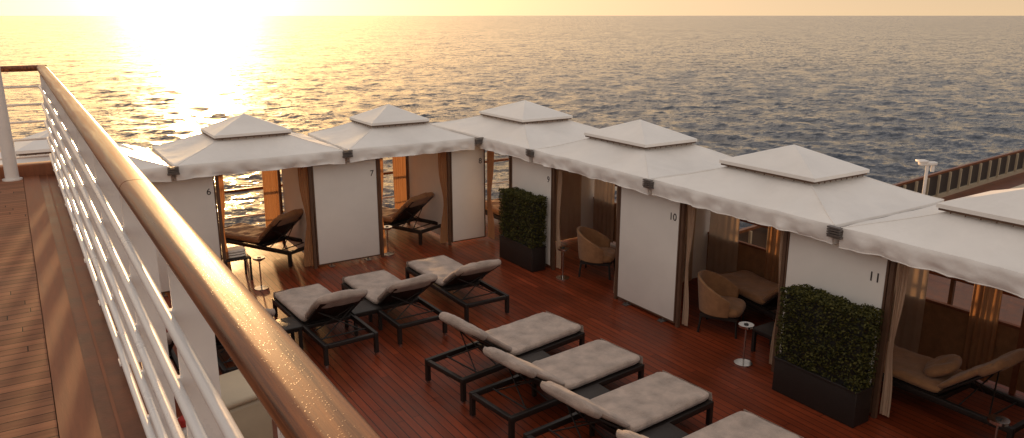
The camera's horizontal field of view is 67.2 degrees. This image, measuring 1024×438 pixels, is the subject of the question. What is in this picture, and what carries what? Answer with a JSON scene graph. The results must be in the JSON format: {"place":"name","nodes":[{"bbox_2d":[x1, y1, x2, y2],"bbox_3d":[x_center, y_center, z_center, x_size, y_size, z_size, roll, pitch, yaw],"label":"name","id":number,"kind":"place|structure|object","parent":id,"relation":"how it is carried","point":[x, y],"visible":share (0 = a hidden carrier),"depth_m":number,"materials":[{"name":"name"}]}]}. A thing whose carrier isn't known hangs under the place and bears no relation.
{"place":"outdoors","nodes":[
{"label":"outdoors","id":0,"kind":"place"},
{"bbox_2d":[166,333,179,374],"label":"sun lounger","id":1,"kind":"object","parent":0,"point":[172,354],"visible":0.06,"depth_m":9.53,"materials":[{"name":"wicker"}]},
{"bbox_2d":[485,198,502,220],"bbox_3d":[0.005,-0.275,16.720,0.776,0.990,2.120,-9,17,-31],"label":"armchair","id":2,"kind":"object","parent":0,"point":[495,206],"visible":0.08,"depth_m":16.93,"materials":[{"name":"wicker"}]},
{"bbox_2d":[0,16,1023,243],"bbox_3d":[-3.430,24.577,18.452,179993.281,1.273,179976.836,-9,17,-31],"label":"sea","id":3,"kind":"structure","parent":0,"point":[889,99],"depth_m":373.05,"materials":[{"name":"blue liquid"}]},
{"bbox_2d":[739,149,1023,325],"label":"deck wing","id":4,"kind":"structure","parent":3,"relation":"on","point":[1002,171],"depth_m":21.99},
{"bbox_2d":[0,0,1023,15],"label":"sky","id":5,"kind":"structure","parent":0,"point":[7,7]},
{"bbox_2d":[161,215,1023,437],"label":"deck","id":6,"kind":"structure","parent":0,"point":[387,391],"depth_m":10.55,"materials":[{"name":"red wood"}]},
{"bbox_2d":[0,130,171,181],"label":"cabana","id":7,"kind":"object","parent":6,"relation":"on","point":[150,163],"visible":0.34,"depth_m":12.12,"materials":[{"name":"white fabric"}]},
{"bbox_2d":[177,415,187,437],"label":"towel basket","id":8,"kind":"object","parent":6,"relation":"on","point":[181,421],"visible":0.14,"depth_m":7.51,"materials":[{"name":"red fabric"}]},
{"bbox_2d":[222,246,252,280],"bbox_3d":[-4.845,0.786,13.528,0.440,0.569,0.440,-9,17,-31],"label":"towel table","id":9,"kind":"object","parent":6,"relation":"on","point":[237,253],"visible":0.83,"depth_m":13.40,"materials":[{"name":"fabric"}]},
{"bbox_2d":[141,114,344,296],"bbox_3d":[-5.021,-0.485,13.955,3.495,2.808,2.390,-9,17,-31],"label":"cabana","id":10,"kind":"object","parent":6,"relation":"on","point":[239,144],"visible":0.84,"depth_m":13.17,"materials":[{"name":"white fabric"}]},
{"bbox_2d":[149,148,179,175],"bbox_3d":[-5.976,-1.005,13.127,0.180,0.132,2.350,-9,17,-31],"label":"gutter bracket","id":11,"kind":"object","parent":10,"relation":"attached to","point":[172,170],"visible":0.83,"depth_m":12.20,"materials":[{"name":"grey metal"}]},
{"bbox_2d":[215,308,274,373],"bbox_3d":[-3.781,1.423,10.396,0.776,0.938,2.120,-10,18,-32],"label":"sun lounger","id":12,"kind":"object","parent":6,"relation":"on","point":[221,366],"visible":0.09,"depth_m":9.70,"materials":[{"name":"wicker"}]},
{"bbox_2d":[219,369,272,437],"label":"sun lounger","id":13,"kind":"object","parent":6,"relation":"on","point":[250,415],"visible":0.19,"depth_m":7.94,"materials":[{"name":"beige fabric"}]},
{"bbox_2d":[253,255,268,290],"bbox_3d":[-4.267,0.909,13.060,0.240,0.570,0.240,-9,17,-31],"label":"ashtray stand","id":14,"kind":"object","parent":6,"relation":"on","point":[259,258],"visible":1,"depth_m":13.04,"materials":[{"name":"silver metal"}]},
{"bbox_2d":[220,208,303,268],"bbox_3d":[-4.793,0.222,14.841,2.120,0.990,0.776,8,17,28],"label":"cabana lounger","id":15,"kind":"object","parent":6,"relation":"on","point":[278,228],"visible":0.84,"depth_m":14.57,"materials":[{"name":"fabric"}]},
{"bbox_2d":[276,316,302,349],"bbox_3d":[-3.198,1.632,10.753,0.440,0.350,0.440,-9,17,-31],"label":"side table","id":16,"kind":"object","parent":6,"relation":"on","point":[291,325],"visible":0.52,"depth_m":10.70,"materials":[{"name":"wicker"}]},
{"bbox_2d":[272,283,378,367],"bbox_3d":[-2.742,1.239,11.092,0.776,0.938,2.120,-10,18,-33],"label":"sun lounger","id":17,"kind":"object","parent":6,"relation":"on","point":[308,307],"visible":0.99,"depth_m":10.68,"materials":[{"name":"fabric"}]},
{"bbox_2d":[345,300,382,335],"bbox_3d":[-2.207,1.456,11.419,0.440,0.350,0.440,-9,17,-31],"label":"side table","id":18,"kind":"object","parent":6,"relation":"on","point":[365,308],"visible":0.65,"depth_m":11.31,"materials":[{"name":"wicker"}]},
{"bbox_2d":[281,104,474,266],"bbox_3d":[-2.686,-0.870,15.412,3.266,2.808,2.388,-9,17,-31],"label":"cabana","id":19,"kind":"object","parent":6,"relation":"on","point":[347,207],"visible":0.86,"depth_m":14.52,"materials":[{"name":"white fabric"}]},
{"bbox_2d":[307,135,352,157],"bbox_3d":[-3.537,-1.405,14.641,0.180,0.132,2.350,-9,17,-31],"label":"gutter bracket","id":20,"kind":"object","parent":19,"relation":"attached to","point":[347,153],"visible":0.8,"depth_m":13.70,"materials":[{"name":"grey metal"}]},
{"bbox_2d":[383,225,393,255],"bbox_3d":[-2.411,0.413,14.935,0.240,0.570,0.240,-9,17,-31],"label":"ashtray stand","id":21,"kind":"object","parent":6,"relation":"on","point":[387,228],"visible":0.87,"depth_m":14.92,"materials":[{"name":"silver metal"}]},
{"bbox_2d":[341,269,446,346],"bbox_3d":[-1.847,1.077,11.755,0.776,0.912,2.120,-10,18,-32],"label":"sun lounger","id":22,"kind":"object","parent":6,"relation":"on","point":[386,289],"visible":0.96,"depth_m":11.33,"materials":[{"name":"fabric"}]},
{"bbox_2d":[382,192,440,245],"bbox_3d":[-2.475,-0.159,16.281,2.120,0.990,0.776,10,18,34],"label":"cabana lounger","id":23,"kind":"object","parent":6,"relation":"on","point":[408,210],"visible":0.81,"depth_m":15.88,"materials":[{"name":"fabric"}]},
{"bbox_2d":[405,255,508,322],"bbox_3d":[-0.937,0.885,12.530,0.776,0.888,2.120,-9,17,-31],"label":"sun lounger","id":24,"kind":"object","parent":6,"relation":"on","point":[451,274],"visible":0.98,"depth_m":12.13,"materials":[{"name":"fabric"}]},
{"bbox_2d":[409,100,597,242],"bbox_3d":[0.040,-1.059,16.129,3.076,2.808,4.058,-9,17,-31],"label":"cabana","id":25,"kind":"object","parent":6,"relation":"on","point":[517,129],"visible":0.72,"depth_m":15.57,"materials":[{"name":"white fabric"}]},
{"bbox_2d":[449,130,483,144],"bbox_3d":[-1.254,-1.780,16.058,0.180,0.132,2.350,-9,17,-31],"label":"gutter bracket","id":26,"kind":"object","parent":25,"relation":"attached to","point":[478,140],"visible":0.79,"depth_m":15.11,"materials":[{"name":"grey metal"}]},
{"bbox_2d":[425,311,584,403],"bbox_3d":[-0.053,1.513,10.054,2.120,0.938,0.776,-13,19,-40],"label":"sun lounger","id":27,"kind":"object","parent":6,"relation":"on","point":[546,331],"visible":0.99,"depth_m":9.95,"materials":[{"name":"fabric"}]},
{"bbox_2d":[498,187,547,271],"bbox_3d":[0.187,0.161,14.303,0.407,1.382,1.194,-9,17,-31],"label":"hedge planter","id":28,"kind":"object","parent":6,"relation":"on","point":[522,235],"visible":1,"depth_m":14.05,"materials":[{"name":"plant"}]},
{"bbox_2d":[515,350,550,396],"bbox_3d":[0.327,1.929,9.632,0.440,0.350,0.440,-9,17,-31],"label":"side table","id":29,"kind":"object","parent":6,"relation":"on","point":[535,356],"visible":0.23,"depth_m":9.67,"materials":[{"name":"wicker"}]},
{"bbox_2d":[469,338,643,437],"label":"sun lounger","id":30,"kind":"object","parent":6,"relation":"on","point":[602,362],"visible":0.98,"depth_m":9.07,"materials":[{"name":"fabric"}]},
{"bbox_2d":[556,246,568,279],"bbox_3d":[0.897,0.772,13.577,0.240,0.570,0.240,-9,17,-31],"label":"ashtray stand","id":31,"kind":"object","parent":6,"relation":"on","point":[562,249],"visible":1,"depth_m":13.56,"materials":[{"name":"silver metal"}]},
{"bbox_2d":[569,384,609,436],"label":"side table","id":32,"kind":"object","parent":6,"relation":"on","point":[592,391],"visible":0.27,"depth_m":8.77,"materials":[{"name":"wicker"}]},
{"bbox_2d":[577,226,614,279],"bbox_3d":[1.500,0.578,13.797,0.700,0.839,0.739,5,15,17],"label":"armchair","id":33,"kind":"object","parent":6,"relation":"on","point":[594,248],"visible":0.97,"depth_m":13.61,"materials":[{"name":"wicker"}]},
{"bbox_2d":[523,370,713,437],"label":"sun lounger","id":34,"kind":"object","parent":6,"relation":"on","point":[649,402],"visible":0.98,"depth_m":8.28,"materials":[{"name":"fabric"}]},
{"bbox_2d":[511,119,731,298],"bbox_3d":[1.900,-0.420,13.710,2.385,2.808,4.035,-9,17,-31],"label":"cabana","id":35,"kind":"object","parent":6,"relation":"on","point":[575,182],"visible":0.72,"depth_m":13.05,"materials":[{"name":"white fabric"}]},
{"bbox_2d":[526,149,533,156],"bbox_3d":[1.276,-1.337,14.382,2.350,0.132,0.180,-9,17,-31],"label":"gutter bracket","id":36,"kind":"object","parent":35,"relation":"attached to","point":[530,152],"visible":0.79,"depth_m":13.75,"materials":[{"name":"grey metal"}]},
{"bbox_2d":[224,156,1023,304],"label":"windscreen railing","id":37,"kind":"object","parent":6,"relation":"on","point":[951,291],"visible":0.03,"depth_m":15.32,"materials":[{"name":"brown metal"}]},
{"bbox_2d":[640,423,688,437],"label":"side table","id":38,"kind":"object","parent":6,"relation":"on","point":[668,430],"visible":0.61,"depth_m":7.93,"materials":[{"name":"wicker"}]},
{"bbox_2d":[616,409,803,437],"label":"sun lounger","id":39,"kind":"object","parent":6,"relation":"on","point":[744,424],"visible":1,"depth_m":7.81,"materials":[{"name":"fabric"}]},
{"bbox_2d":[697,270,745,338],"bbox_3d":[3.070,1.221,11.364,0.700,0.839,0.740,8,17,26],"label":"armchair","id":40,"kind":"object","parent":6,"relation":"on","point":[718,298],"visible":0.99,"depth_m":11.22,"materials":[{"name":"wicker"}]},
{"bbox_2d":[734,322,753,366],"bbox_3d":[3.091,1.656,10.233,0.240,0.570,0.240,-9,17,-31],"label":"ashtray stand","id":41,"kind":"object","parent":6,"relation":"on","point":[745,326],"visible":1,"depth_m":10.22,"materials":[{"name":"silver metal"}]},
{"bbox_2d":[720,270,778,318],"bbox_3d":[3.934,1.052,11.696,0.776,0.990,2.120,-6,16,-22],"label":"cabana lounger","id":42,"kind":"object","parent":6,"relation":"on","point":[758,293],"visible":0.27,"depth_m":11.79,"materials":[{"name":"beige fabric"}]},
{"bbox_2d":[751,321,774,351],"bbox_3d":[3.602,1.678,10.579,0.440,0.350,0.440,-9,17,-31],"label":"side table","id":43,"kind":"object","parent":6,"relation":"on","point":[765,330],"visible":0.41,"depth_m":10.60,"materials":[{"name":"wicker"}]},
{"bbox_2d":[616,145,943,371],"bbox_3d":[3.603,0.254,11.157,2.419,2.808,3.966,-9,17,-31],"label":"cabana","id":44,"kind":"object","parent":6,"relation":"on","point":[669,241],"visible":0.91,"depth_m":10.75,"materials":[{"name":"white fabric"}]},
{"bbox_2d":[642,178,653,188],"bbox_3d":[2.948,-0.671,11.863,2.350,0.132,0.180,-9,17,-31],"label":"gutter bracket","id":45,"kind":"object","parent":44,"relation":"attached to","point":[648,183],"visible":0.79,"depth_m":11.24,"materials":[{"name":"grey metal"}]},
{"bbox_2d":[772,284,884,427],"bbox_3d":[3.659,1.553,9.034,0.407,1.382,1.194,-9,17,-31],"label":"hedge planter","id":46,"kind":"object","parent":6,"relation":"on","point":[823,358],"visible":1,"depth_m":8.86,"materials":[{"name":"plant"}]},
{"bbox_2d":[777,188,1023,418],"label":"cabana","id":47,"kind":"object","parent":6,"relation":"on","point":[886,264],"visible":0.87,"depth_m":8.70,"materials":[{"name":"white fabric"}]},
{"bbox_2d":[826,206,929,239],"bbox_3d":[4.621,-0.006,9.345,2.350,0.132,0.180,-9,17,-31],"label":"gutter bracket","id":48,"kind":"object","parent":47,"relation":"attached to","point":[835,232],"visible":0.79,"depth_m":8.72,"materials":[{"name":"grey metal"}]},
{"bbox_2d":[915,159,937,193],"bbox_3d":[5.721,0.431,10.946,0.270,2.575,0.120,-1,15,-3],"label":"floodlight post","id":49,"kind":"object","parent":6,"relation":"on","point":[926,163],"visible":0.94,"depth_m":10.64,"materials":[{"name":"white metal"}]},
{"bbox_2d":[882,341,1023,437],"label":"cabana lounger","id":50,"kind":"object","parent":6,"relation":"on","point":[908,374],"visible":0.75,"depth_m":8.73,"materials":[{"name":"fabric"}]},
{"bbox_2d":[923,354,961,376],"bbox_3d":[5.024,1.712,8.986,0.365,0.262,0.450,11,18,36],"label":"pillow","id":51,"kind":"object","parent":50,"relation":"on","point":[943,365],"visible":1,"depth_m":8.88,"materials":[{"name":"beige fabric"}]},
{"bbox_2d":[987,414,1009,437],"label":"ashtray stand","id":52,"kind":"object","parent":6,"relation":"on","point":[997,421],"visible":1,"depth_m":7.77,"materials":[{"name":"silver metal"}]},
{"bbox_3d":[-5.064,3.209,0.773,5.400,2.400,13.350,-9,17,-31],"label":"deckhouse wall","id":53,"kind":"object","parent":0,"visible":0},
{"bbox_2d":[0,174,146,437],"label":"deck","id":54,"kind":"structure","parent":53,"relation":"on","point":[62,374],"depth_m":4.48,"materials":[{"name":"brown wood"}]},
{"bbox_2d":[0,69,22,181],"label":"flag pole","id":55,"kind":"object","parent":54,"relation":"on","point":[9,162],"visible":1,"depth_m":8.58,"materials":[{"name":"white metal"}]},
{"bbox_2d":[0,161,148,414],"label":"deck kerb","id":56,"kind":"structure","parent":54,"relation":"attached to","point":[40,168],"depth_m":8.92,"materials":[{"name":"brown wood"}]},
{"bbox_2d":[0,65,381,437],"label":"deck railing","id":57,"kind":"object","parent":54,"relation":"on","point":[127,218],"visible":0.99,"depth_m":2.22,"materials":[{"name":"brown wood"}]}
]}

